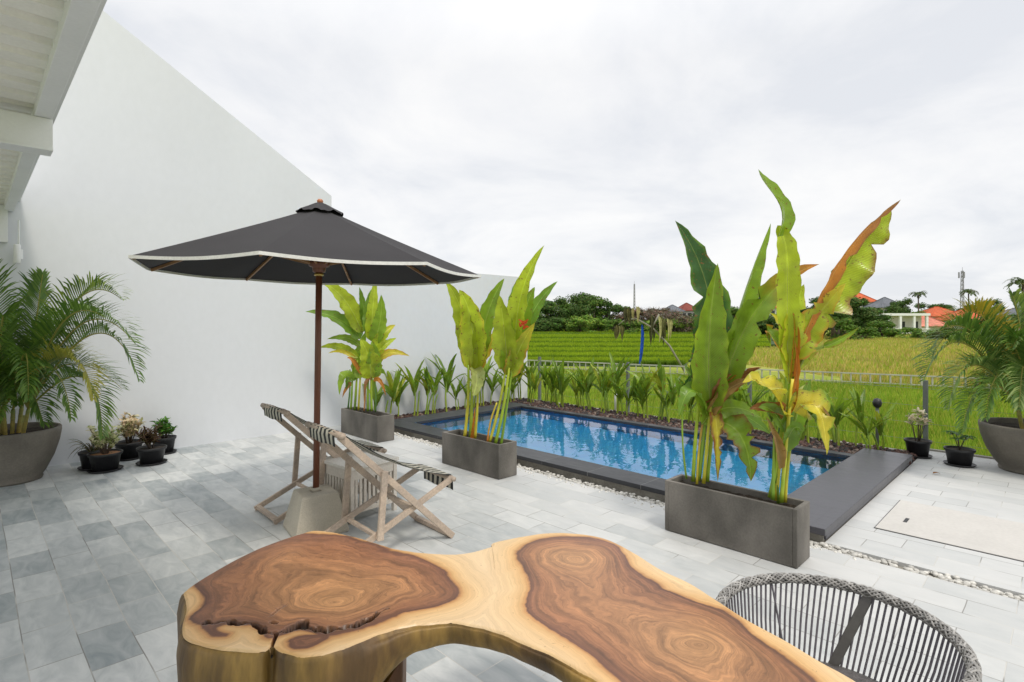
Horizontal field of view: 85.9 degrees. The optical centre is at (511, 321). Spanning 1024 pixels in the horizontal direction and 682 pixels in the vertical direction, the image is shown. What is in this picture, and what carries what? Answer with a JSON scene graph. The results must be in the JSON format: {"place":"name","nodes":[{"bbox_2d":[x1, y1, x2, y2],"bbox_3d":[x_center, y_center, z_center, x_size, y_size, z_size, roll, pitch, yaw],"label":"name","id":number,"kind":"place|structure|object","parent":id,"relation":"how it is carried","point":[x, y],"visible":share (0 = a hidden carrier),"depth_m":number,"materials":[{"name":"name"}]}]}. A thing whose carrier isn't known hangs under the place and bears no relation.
{"place":"outdoors","nodes":[
{"label":"outdoors","id":0,"kind":"place"},
{"bbox_2d":[103,0,1023,318],"label":"sky","id":1,"kind":"structure","parent":0,"point":[475,136],"materials":[{"name":"white"}]},
{"bbox_2d":[614,306,683,371],"bbox_3d":[6.018,0.740,23.950,3.110,2.874,0.678,0,0,0],"label":"bamboo pole","id":2,"kind":"object","parent":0,"point":[629,315],"visible":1,"depth_m":23.86,"materials":[{"name":"brown plant"}]},
{"bbox_2d":[527,330,1023,456],"bbox_3d":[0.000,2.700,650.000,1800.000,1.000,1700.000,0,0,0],"label":"ground","id":3,"kind":"structure","parent":0,"point":[765,372],"depth_m":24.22,"materials":[{"name":"green plant"}]},
{"bbox_2d":[0,11,526,465],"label":"boundary wall","id":4,"kind":"structure","parent":3,"relation":"on","point":[152,150],"depth_m":7.00,"materials":[{"name":"white paint"}]},
{"bbox_2d":[13,220,22,262],"bbox_3d":[-5.256,-0.855,5.850,0.060,0.460,0.080,0,0,0],"label":"wall light","id":5,"kind":"object","parent":4,"relation":"attached to","point":[17,253],"visible":1,"depth_m":5.83,"materials":[{"name":"white paint"}]},
{"bbox_2d":[0,0,106,242],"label":"roof overhang","id":6,"kind":"object","parent":4,"relation":"attached to","point":[43,45],"visible":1,"depth_m":2.71,"materials":[{"name":"white paint"}]},
{"bbox_2d":[0,425,1023,681],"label":"deck","id":7,"kind":"structure","parent":3,"relation":"on","point":[102,573],"depth_m":3.87,"materials":[{"name":"stone"}]},
{"bbox_2d":[0,422,61,486],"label":"bowl planter","id":8,"kind":"object","parent":7,"relation":"on","point":[27,456],"visible":0.92,"depth_m":5.41,"materials":[{"name":"concrete"}]},
{"bbox_2d":[0,258,150,440],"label":"areca palm","id":9,"kind":"object","parent":8,"relation":"in","point":[25,375],"visible":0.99,"depth_m":5.26,"materials":[{"name":"plant"}]},
{"bbox_2d":[77,450,100,470],"bbox_3d":[-4.588,1.504,6.020,0.276,0.188,0.276,0,0,0],"label":"plant pot","id":10,"kind":"object","parent":7,"relation":"on","point":[84,461],"visible":0.4,"depth_m":5.92,"materials":[{"name":"black plastic"}]},
{"bbox_2d":[86,449,123,473],"bbox_3d":[-4.386,1.499,5.930,0.329,0.198,0.329,0,0,0],"label":"plant pot","id":11,"kind":"object","parent":7,"relation":"on","point":[100,463],"visible":0.94,"depth_m":5.84,"materials":[{"name":"black plastic"}]},
{"bbox_2d":[85,425,122,453],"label":"potted plant","id":12,"kind":"object","parent":11,"relation":"on","point":[110,440],"visible":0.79,"depth_m":5.90,"materials":[{"name":"green plant"}]},
{"bbox_2d":[114,439,142,460],"bbox_3d":[-4.490,1.499,6.446,0.307,0.198,0.307,0,0,0],"label":"plant pot","id":13,"kind":"object","parent":7,"relation":"on","point":[130,453],"visible":0.67,"depth_m":6.36,"materials":[{"name":"black plastic"}]},
{"bbox_2d":[118,412,144,443],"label":"potted plant","id":14,"kind":"object","parent":13,"relation":"on","point":[128,428],"visible":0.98,"depth_m":6.41,"materials":[{"name":"beige plant"}]},
{"bbox_2d":[135,444,167,465],"bbox_3d":[-4.075,1.504,6.220,0.307,0.188,0.307,0,0,0],"label":"plant pot","id":15,"kind":"object","parent":7,"relation":"on","point":[151,456],"visible":0.97,"depth_m":6.14,"materials":[{"name":"black plastic"}]},
{"bbox_2d":[132,423,161,448],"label":"potted plant","id":16,"kind":"object","parent":15,"relation":"on","point":[147,436],"visible":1,"depth_m":6.18,"materials":[{"name":"brown plant"}]},
{"bbox_2d":[154,435,176,454],"bbox_3d":[-4.248,1.499,6.713,0.276,0.198,0.276,0,0,0],"label":"plant pot","id":17,"kind":"object","parent":7,"relation":"on","point":[169,441],"visible":0.5,"depth_m":6.67,"materials":[{"name":"black plastic"}]},
{"bbox_2d":[150,416,175,438],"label":"potted plant","id":18,"kind":"object","parent":17,"relation":"in","point":[166,428],"visible":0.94,"depth_m":6.66,"materials":[{"name":"green plant"}]},
{"bbox_2d":[283,484,348,536],"bbox_3d":[-1.517,1.438,4.250,0.394,0.325,0.394,0,0,-35],"label":"umbrella stand","id":19,"kind":"object","parent":7,"relation":"on","point":[311,508],"visible":0.9,"depth_m":4.13,"materials":[{"name":"concrete"}]},
{"bbox_2d":[128,199,480,487],"bbox_3d":[-1.491,0.239,4.250,2.316,2.382,2.317,0,0,17],"label":"patio umbrella","id":20,"kind":"object","parent":19,"relation":"on","point":[319,243],"visible":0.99,"depth_m":4.05,"materials":[{"name":"fabric"}]},
{"bbox_2d":[254,403,386,524],"bbox_3d":[-1.667,1.152,4.845,1.012,0.904,0.570,0,0,-43],"label":"deck chair","id":21,"kind":"object","parent":7,"relation":"on","point":[273,412],"visible":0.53,"depth_m":4.70,"materials":[{"name":"brown wood"}]},
{"bbox_2d":[324,450,398,524],"bbox_3d":[-1.300,1.375,4.660,0.480,0.450,0.480,0,0,40],"label":"slatted side table","id":22,"kind":"object","parent":7,"relation":"on","point":[334,473],"visible":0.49,"depth_m":4.51,"materials":[{"name":"brown wood"}]},
{"bbox_2d":[341,406,393,442],"bbox_3d":[-2.038,1.423,7.718,0.260,0.346,1.000,0,0,-45],"label":"planter","id":23,"kind":"object","parent":7,"relation":"on","point":[376,426],"visible":0.94,"depth_m":7.49,"materials":[{"name":"concrete"}]},
{"bbox_2d":[306,285,365,409],"bbox_3d":[-2.446,0.344,7.830,0.808,1.848,0.499,0,0,0],"label":"heliconia plant","id":24,"kind":"object","parent":23,"relation":"in","point":[350,321],"visible":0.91,"depth_m":7.82,"materials":[{"name":"green plant"}]},
{"bbox_2d":[359,286,408,411],"bbox_3d":[-1.804,0.319,7.686,0.688,1.864,0.329,0,0,-24],"label":"heliconia plant","id":25,"kind":"object","parent":23,"relation":"in","point":[374,354],"visible":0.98,"depth_m":7.60,"materials":[{"name":"green plant"}]},
{"bbox_2d":[305,421,455,542],"bbox_3d":[-0.950,1.152,3.954,1.012,0.904,0.570,0,0,-42],"label":"deck chair","id":26,"kind":"object","parent":7,"relation":"on","point":[440,479],"visible":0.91,"depth_m":3.94,"materials":[{"name":"brown wood"}]},
{"bbox_2d":[442,429,516,478],"bbox_3d":[-0.372,1.421,5.991,0.260,0.351,0.940,0,0,-45],"label":"planter","id":27,"kind":"object","parent":7,"relation":"on","point":[480,454],"visible":0.95,"depth_m":5.80,"materials":[{"name":"concrete"}]},
{"bbox_2d":[446,279,503,438],"bbox_3d":[-0.373,0.433,6.001,0.635,1.842,0.296,0,0,-35],"label":"heliconia plant","id":28,"kind":"object","parent":27,"relation":"in","point":[473,327],"visible":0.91,"depth_m":5.96,"materials":[{"name":"green plant"}]},
{"bbox_2d":[486,246,556,443],"bbox_3d":[0.143,0.262,5.790,0.747,2.112,0.404,0,0,-32],"label":"heliconia plant","id":29,"kind":"object","parent":27,"relation":"on","point":[515,319],"visible":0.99,"depth_m":5.71,"materials":[{"name":"green plant"}]},
{"bbox_2d":[176,531,854,681],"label":"live edge table","id":30,"kind":"object","parent":7,"relation":"on","point":[317,606],"visible":1,"depth_m":1.58,"materials":[{"name":"brown wood"}]},
{"bbox_2d":[665,474,809,568],"bbox_3d":[1.598,1.405,3.980,0.250,0.381,0.950,0,0,-45],"label":"planter","id":31,"kind":"object","parent":7,"relation":"on","point":[757,523],"visible":1,"depth_m":3.85,"materials":[{"name":"concrete"}]},
{"bbox_2d":[675,221,818,483],"bbox_3d":[1.727,0.204,4.241,1.008,2.066,0.507,0,0,0],"label":"heliconia plant","id":32,"kind":"object","parent":31,"relation":"in","point":[724,346],"visible":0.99,"depth_m":4.12,"materials":[{"name":"green plant"}]},
{"bbox_2d":[743,169,899,503],"bbox_3d":[2.072,0.089,3.743,1.061,2.323,0.378,0,0,0],"label":"heliconia plant","id":33,"kind":"object","parent":31,"relation":"in","point":[797,336],"visible":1,"depth_m":3.75,"materials":[{"name":"green plant"}]},
{"bbox_2d":[716,572,981,681],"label":"woven tub chair","id":34,"kind":"object","parent":7,"relation":"on","point":[971,669],"visible":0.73,"depth_m":1.81,"materials":[{"name":"wicker"}]},
{"bbox_2d":[904,437,932,458],"bbox_3d":[4.833,1.499,6.550,0.286,0.198,0.286,0,0,0],"label":"plant pot","id":35,"kind":"object","parent":7,"relation":"on","point":[921,449],"visible":0.81,"depth_m":6.46,"materials":[{"name":"black plastic"}]},
{"bbox_2d":[904,407,932,441],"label":"potted plant","id":36,"kind":"object","parent":35,"relation":"on","point":[919,420],"visible":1,"depth_m":6.52,"materials":[{"name":"beige plant"}]},
{"bbox_2d":[874,500,1023,561],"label":"hatch frame","id":37,"kind":"object","parent":7,"relation":"on","point":[935,541],"visible":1,"depth_m":4.02,"materials":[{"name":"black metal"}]},
{"bbox_2d":[875,500,1023,560],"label":"hatch lid","id":38,"kind":"object","parent":37,"relation":"on","point":[992,535],"visible":1,"depth_m":4.24,"materials":[{"name":"stone"}]},
{"bbox_2d":[943,445,976,467],"bbox_3d":[5.005,1.504,6.150,0.297,0.188,0.297,0,0,0],"label":"plant pot","id":39,"kind":"object","parent":7,"relation":"on","point":[963,456],"visible":0.99,"depth_m":6.08,"materials":[{"name":"black plastic"}]},
{"bbox_2d":[942,430,976,449],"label":"potted plant","id":40,"kind":"object","parent":39,"relation":"on","point":[962,437],"visible":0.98,"depth_m":6.13,"materials":[{"name":"green plant"}]},
{"bbox_2d":[978,417,1023,474],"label":"bowl planter","id":41,"kind":"object","parent":7,"relation":"on","point":[1003,438],"visible":0.94,"depth_m":5.84,"materials":[{"name":"concrete"}]},
{"bbox_2d":[910,286,1023,434],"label":"areca palm","id":42,"kind":"object","parent":41,"relation":"in","point":[1006,375],"visible":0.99,"depth_m":5.70,"materials":[{"name":"plant"}]},
{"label":"gutter channel","id":43,"kind":"structure","parent":7,"relation":"in","visible":0},
{"bbox_2d":[394,432,1023,600],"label":"pebbles","id":44,"kind":"object","parent":43,"relation":"on","point":[945,576],"visible":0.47,"depth_m":3.90,"materials":[{"name":"white gravel"}]},
{"bbox_2d":[533,316,562,331],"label":"broadleaf tree","id":45,"kind":"object","parent":3,"relation":"on","point":[554,323],"visible":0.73,"depth_m":94.00,"materials":[{"name":"green plant"}]},
{"bbox_2d":[540,296,569,330],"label":"broadleaf tree","id":46,"kind":"object","parent":3,"relation":"on","point":[561,302],"visible":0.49,"depth_m":104.78,"materials":[{"name":"green plant"}]},
{"bbox_2d":[558,292,589,318],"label":"broadleaf tree","id":47,"kind":"object","parent":3,"relation":"on","point":[576,300],"visible":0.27,"depth_m":114.02,"materials":[{"name":"green plant"}]},
{"bbox_2d":[565,314,596,332],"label":"broadleaf tree","id":48,"kind":"object","parent":3,"relation":"on","point":[578,323],"visible":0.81,"depth_m":92.41,"materials":[{"name":"green plant"}]},
{"bbox_2d":[569,294,598,319],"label":"broadleaf tree","id":49,"kind":"object","parent":3,"relation":"on","point":[577,310],"visible":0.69,"depth_m":104.60,"materials":[{"name":"green plant"}]},
{"bbox_2d":[580,296,605,329],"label":"broadleaf tree","id":50,"kind":"object","parent":3,"relation":"on","point":[598,301],"visible":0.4,"depth_m":105.64,"materials":[{"name":"green plant"}]},
{"bbox_2d":[583,318,609,331],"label":"broadleaf tree","id":51,"kind":"object","parent":3,"relation":"on","point":[598,326],"visible":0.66,"depth_m":96.31,"materials":[{"name":"green plant"}]},
{"bbox_2d":[593,298,623,329],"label":"broadleaf tree","id":52,"kind":"object","parent":3,"relation":"on","point":[615,309],"visible":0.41,"depth_m":107.02,"materials":[{"name":"green plant"}]},
{"bbox_2d":[634,307,663,321],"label":"broadleaf tree","id":53,"kind":"object","parent":3,"relation":"on","point":[648,315],"visible":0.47,"depth_m":109.57,"materials":[{"name":"brown plant"}]},
{"bbox_2d":[528,333,776,366],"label":"terrace banks","id":54,"kind":"object","parent":3,"relation":"on","point":[771,342],"visible":0.01,"depth_m":27.31,"materials":[{"name":"green plant"}]},
{"bbox_2d":[527,329,770,364],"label":"rice crop","id":55,"kind":"object","parent":54,"relation":"on","point":[613,353],"visible":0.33,"depth_m":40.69,"materials":[{"name":"green plant"}]},
{"bbox_2d":[658,313,693,332],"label":"broadleaf tree","id":56,"kind":"object","parent":3,"relation":"on","point":[679,318],"visible":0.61,"depth_m":91.42,"materials":[{"name":"brown plant"}]},
{"bbox_2d":[527,360,989,388],"bbox_3d":[8.500,1.980,21.100,25.554,0.440,0.060,0,0,31],"label":"rail","id":57,"kind":"object","parent":3,"relation":"on","point":[841,381],"visible":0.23,"depth_m":19.47,"materials":[{"name":"grey metal"}]},
{"bbox_2d":[538,357,1022,448],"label":"wire fence","id":58,"kind":"object","parent":3,"relation":"on","point":[925,401],"visible":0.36,"depth_m":7.56,"materials":[{"name":"metal"}]},
{"bbox_2d":[808,296,852,336],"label":"broadleaf tree","id":59,"kind":"object","parent":3,"relation":"on","point":[835,314],"visible":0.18,"depth_m":69.29,"materials":[{"name":"green plant"}]},
{"bbox_2d":[825,316,863,339],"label":"broadleaf tree","id":60,"kind":"object","parent":3,"relation":"on","point":[842,322],"visible":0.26,"depth_m":65.96,"materials":[{"name":"green plant"}]},
{"bbox_2d":[838,297,869,326],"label":"broadleaf tree","id":61,"kind":"object","parent":3,"relation":"on","point":[855,303],"visible":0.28,"depth_m":79.29,"materials":[{"name":"green plant"}]},
{"bbox_2d":[835,307,884,335],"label":"broadleaf tree","id":62,"kind":"object","parent":3,"relation":"on","point":[880,311],"visible":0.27,"depth_m":81.56,"materials":[{"name":"green plant"}]},
{"bbox_2d":[841,325,880,338],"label":"bush","id":63,"kind":"object","parent":3,"relation":"on","point":[872,331],"visible":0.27,"depth_m":69.09,"materials":[{"name":"green plant"}]},
{"bbox_2d":[857,311,893,335],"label":"broadleaf tree","id":64,"kind":"object","parent":3,"relation":"on","point":[886,318],"visible":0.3,"depth_m":80.17,"materials":[{"name":"green plant"}]},
{"bbox_2d":[864,319,896,337],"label":"bush","id":65,"kind":"object","parent":3,"relation":"on","point":[880,323],"visible":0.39,"depth_m":77.30,"materials":[{"name":"green plant"}]},
{"bbox_2d":[877,328,904,337],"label":"bush","id":66,"kind":"object","parent":3,"relation":"on","point":[888,332],"visible":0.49,"depth_m":74.68,"materials":[{"name":"green plant"}]},
{"bbox_2d":[889,297,912,312],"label":"broadleaf tree","id":67,"kind":"object","parent":3,"relation":"on","point":[907,301],"visible":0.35,"depth_m":133.75,"materials":[{"name":"green plant"}]},
{"bbox_2d":[881,313,930,333],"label":"pavilion","id":68,"kind":"structure","parent":3,"relation":"on","point":[903,320],"depth_m":103.82,"materials":[{"name":"white paint"}]},
{"bbox_2d":[922,316,953,331],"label":"house","id":69,"kind":"structure","parent":3,"relation":"on","point":[932,321],"depth_m":113.29,"materials":[{"name":"paint"}]},
{"bbox_2d":[747,334,1002,390],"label":"dry grass","id":70,"kind":"structure","parent":0,"point":[903,352],"depth_m":30.01,"materials":[{"name":"plant"}]},
{"bbox_2d":[863,297,906,311],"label":"house","id":71,"kind":"structure","parent":0,"point":[883,303],"depth_m":138.82,"materials":[{"name":"tile"}]},
{"bbox_2d":[923,306,953,317],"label":"house","id":72,"kind":"structure","parent":0,"point":[938,311],"depth_m":139.72,"materials":[{"name":"tile"}]},
{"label":"pool basin","id":73,"kind":"structure","parent":0,"visible":0},
{"bbox_2d":[423,408,844,494],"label":"pool water","id":74,"kind":"structure","parent":73,"relation":"in","point":[649,451],"depth_m":6.76,"materials":[{"name":"blue liquid"}]},
{"bbox_2d":[394,428,902,542],"bbox_3d":[1.265,1.927,7.294,3.140,0.745,6.070,0,0,-45],"label":"pool riser","id":75,"kind":"object","parent":73,"relation":"attached to","point":[661,498],"visible":0.04,"depth_m":5.52,"materials":[{"name":"grey stone"}]},
{"bbox_2d":[400,402,528,423],"bbox_3d":[-0.735,1.532,9.324,2.528,0.043,0.430,0,0,-45],"label":"pool coping","id":76,"kind":"object","parent":75,"relation":"on","point":[429,418],"visible":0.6,"depth_m":8.98,"materials":[{"name":"stone"}]},
{"bbox_2d":[394,419,666,494],"bbox_3d":[0.076,1.532,6.463,0.340,0.043,5.640,0,0,-45],"label":"pool coping","id":77,"kind":"object","parent":75,"relation":"on","point":[648,483],"visible":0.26,"depth_m":5.77,"materials":[{"name":"stone"}]},
{"bbox_2d":[521,405,852,458],"bbox_3d":[2.044,1.532,8.107,0.130,0.041,5.207,0,0,-45],"label":"pool coping","id":78,"kind":"object","parent":75,"relation":"on","point":[758,442],"visible":0.76,"depth_m":7.88,"materials":[{"name":"stone"}]},
{"bbox_2d":[787,448,911,539],"bbox_3d":[3.245,1.552,5.293,3.200,0.089,0.479,0,0,-45],"label":"pool coping","id":79,"kind":"object","parent":75,"relation":"on","point":[839,495],"visible":0.88,"depth_m":5.04,"materials":[{"name":"stone"}]},
{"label":"planting bed","id":80,"kind":"structure","parent":0,"visible":0},
{"bbox_2d":[394,397,917,464],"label":"gravel","id":81,"kind":"structure","parent":80,"relation":"on","point":[845,447],"depth_m":8.67,"materials":[{"name":"grey gravel"}]},
{"bbox_2d":[384,368,407,413],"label":"young ginger plant","id":82,"kind":"object","parent":81,"relation":"on","point":[391,389],"visible":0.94,"depth_m":8.67,"materials":[{"name":"green plant"}]},
{"bbox_2d":[393,360,424,415],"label":"young ginger plant","id":83,"kind":"object","parent":81,"relation":"on","point":[414,384],"visible":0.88,"depth_m":9.12,"materials":[{"name":"green plant"}]},
{"bbox_2d":[413,366,432,413],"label":"young ginger plant","id":84,"kind":"object","parent":81,"relation":"on","point":[426,385],"visible":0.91,"depth_m":9.22,"materials":[{"name":"green plant"}]},
{"bbox_2d":[420,366,453,413],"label":"young ginger plant","id":85,"kind":"object","parent":81,"relation":"on","point":[434,387],"visible":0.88,"depth_m":9.34,"materials":[{"name":"green plant"}]},
{"bbox_2d":[427,353,463,411],"bbox_3d":[-1.165,1.060,9.507,0.799,1.090,0.330,0,0,34],"label":"young ginger plant","id":86,"kind":"object","parent":81,"relation":"on","point":[447,378],"visible":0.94,"depth_m":9.56,"materials":[{"name":"green plant"}]},
{"bbox_2d":[479,355,496,405],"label":"young ginger plant","id":87,"kind":"object","parent":81,"relation":"on","point":[487,366],"visible":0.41,"depth_m":10.22,"materials":[{"name":"green plant"}]},
{"bbox_2d":[484,368,503,403],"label":"young ginger plant","id":88,"kind":"object","parent":81,"relation":"on","point":[492,383],"visible":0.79,"depth_m":10.28,"materials":[{"name":"green plant"}]},
{"bbox_2d":[520,359,540,402],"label":"young ginger plant","id":89,"kind":"object","parent":81,"relation":"on","point":[529,372],"visible":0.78,"depth_m":10.74,"materials":[{"name":"green plant"}]},
{"bbox_2d":[528,371,541,402],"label":"young ginger plant","id":90,"kind":"object","parent":81,"relation":"on","point":[535,381],"visible":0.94,"depth_m":10.53,"materials":[{"name":"green plant"}]},
{"bbox_2d":[538,362,552,401],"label":"young ginger plant","id":91,"kind":"object","parent":81,"relation":"on","point":[543,371],"visible":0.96,"depth_m":10.63,"materials":[{"name":"green plant"}]},
{"bbox_2d":[555,362,571,406],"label":"young ginger plant","id":92,"kind":"object","parent":81,"relation":"on","point":[562,386],"visible":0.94,"depth_m":9.95,"materials":[{"name":"green plant"}]},
{"bbox_2d":[573,357,610,409],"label":"young ginger plant","id":93,"kind":"object","parent":81,"relation":"on","point":[587,385],"visible":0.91,"depth_m":9.76,"materials":[{"name":"green plant"}]},
{"bbox_2d":[589,362,615,412],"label":"young ginger plant","id":94,"kind":"object","parent":81,"relation":"on","point":[604,379],"visible":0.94,"depth_m":9.37,"materials":[{"name":"green plant"}]},
{"bbox_2d":[601,352,634,412],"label":"young ginger plant","id":95,"kind":"object","parent":81,"relation":"on","point":[615,377],"visible":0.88,"depth_m":9.28,"materials":[{"name":"green plant"}]},
{"bbox_2d":[630,372,648,416],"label":"young ginger plant","id":96,"kind":"object","parent":81,"relation":"on","point":[634,383],"visible":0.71,"depth_m":8.99,"materials":[{"name":"green plant"}]},
{"bbox_2d":[630,382,655,417],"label":"young ginger plant","id":97,"kind":"object","parent":81,"relation":"on","point":[641,395],"visible":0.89,"depth_m":8.82,"materials":[{"name":"green plant"}]},
{"bbox_2d":[626,361,661,417],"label":"young ginger plant","id":98,"kind":"object","parent":81,"relation":"on","point":[646,384],"visible":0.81,"depth_m":8.88,"materials":[{"name":"green plant"}]},
{"bbox_2d":[643,358,667,419],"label":"young ginger plant","id":99,"kind":"object","parent":81,"relation":"on","point":[660,377],"visible":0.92,"depth_m":8.73,"materials":[{"name":"green plant"}]},
{"bbox_2d":[650,381,680,420],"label":"young ginger plant","id":100,"kind":"object","parent":81,"relation":"on","point":[666,402],"visible":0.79,"depth_m":8.66,"materials":[{"name":"green plant"}]},
{"bbox_2d":[665,374,680,422],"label":"young ginger plant","id":101,"kind":"object","parent":81,"relation":"on","point":[671,394],"visible":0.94,"depth_m":8.49,"materials":[{"name":"green plant"}]},
{"bbox_2d":[741,385,769,433],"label":"young ginger plant","id":102,"kind":"object","parent":81,"relation":"on","point":[747,399],"visible":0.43,"depth_m":7.58,"materials":[{"name":"green plant"}]},
{"bbox_2d":[828,388,853,442],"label":"young ginger plant","id":103,"kind":"object","parent":81,"relation":"on","point":[839,402],"visible":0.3,"depth_m":6.98,"materials":[{"name":"green plant"}]},
{"bbox_2d":[824,391,861,445],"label":"young ginger plant","id":104,"kind":"object","parent":81,"relation":"on","point":[833,412],"visible":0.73,"depth_m":6.89,"materials":[{"name":"green plant"}]},
{"bbox_2d":[846,386,864,445],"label":"young ginger plant","id":105,"kind":"object","parent":81,"relation":"on","point":[859,401],"visible":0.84,"depth_m":6.86,"materials":[{"name":"green plant"}]},
{"bbox_2d":[839,409,897,448],"bbox_3d":[4.266,1.292,6.610,0.625,0.603,0.130,0,0,31],"label":"young ginger plant","id":106,"kind":"object","parent":81,"relation":"on","point":[867,429],"visible":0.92,"depth_m":6.62,"materials":[{"name":"green plant"}]},
{"bbox_2d":[863,399,898,449],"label":"young ginger plant","id":107,"kind":"object","parent":81,"relation":"on","point":[880,428],"visible":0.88,"depth_m":6.70,"materials":[{"name":"green plant"}]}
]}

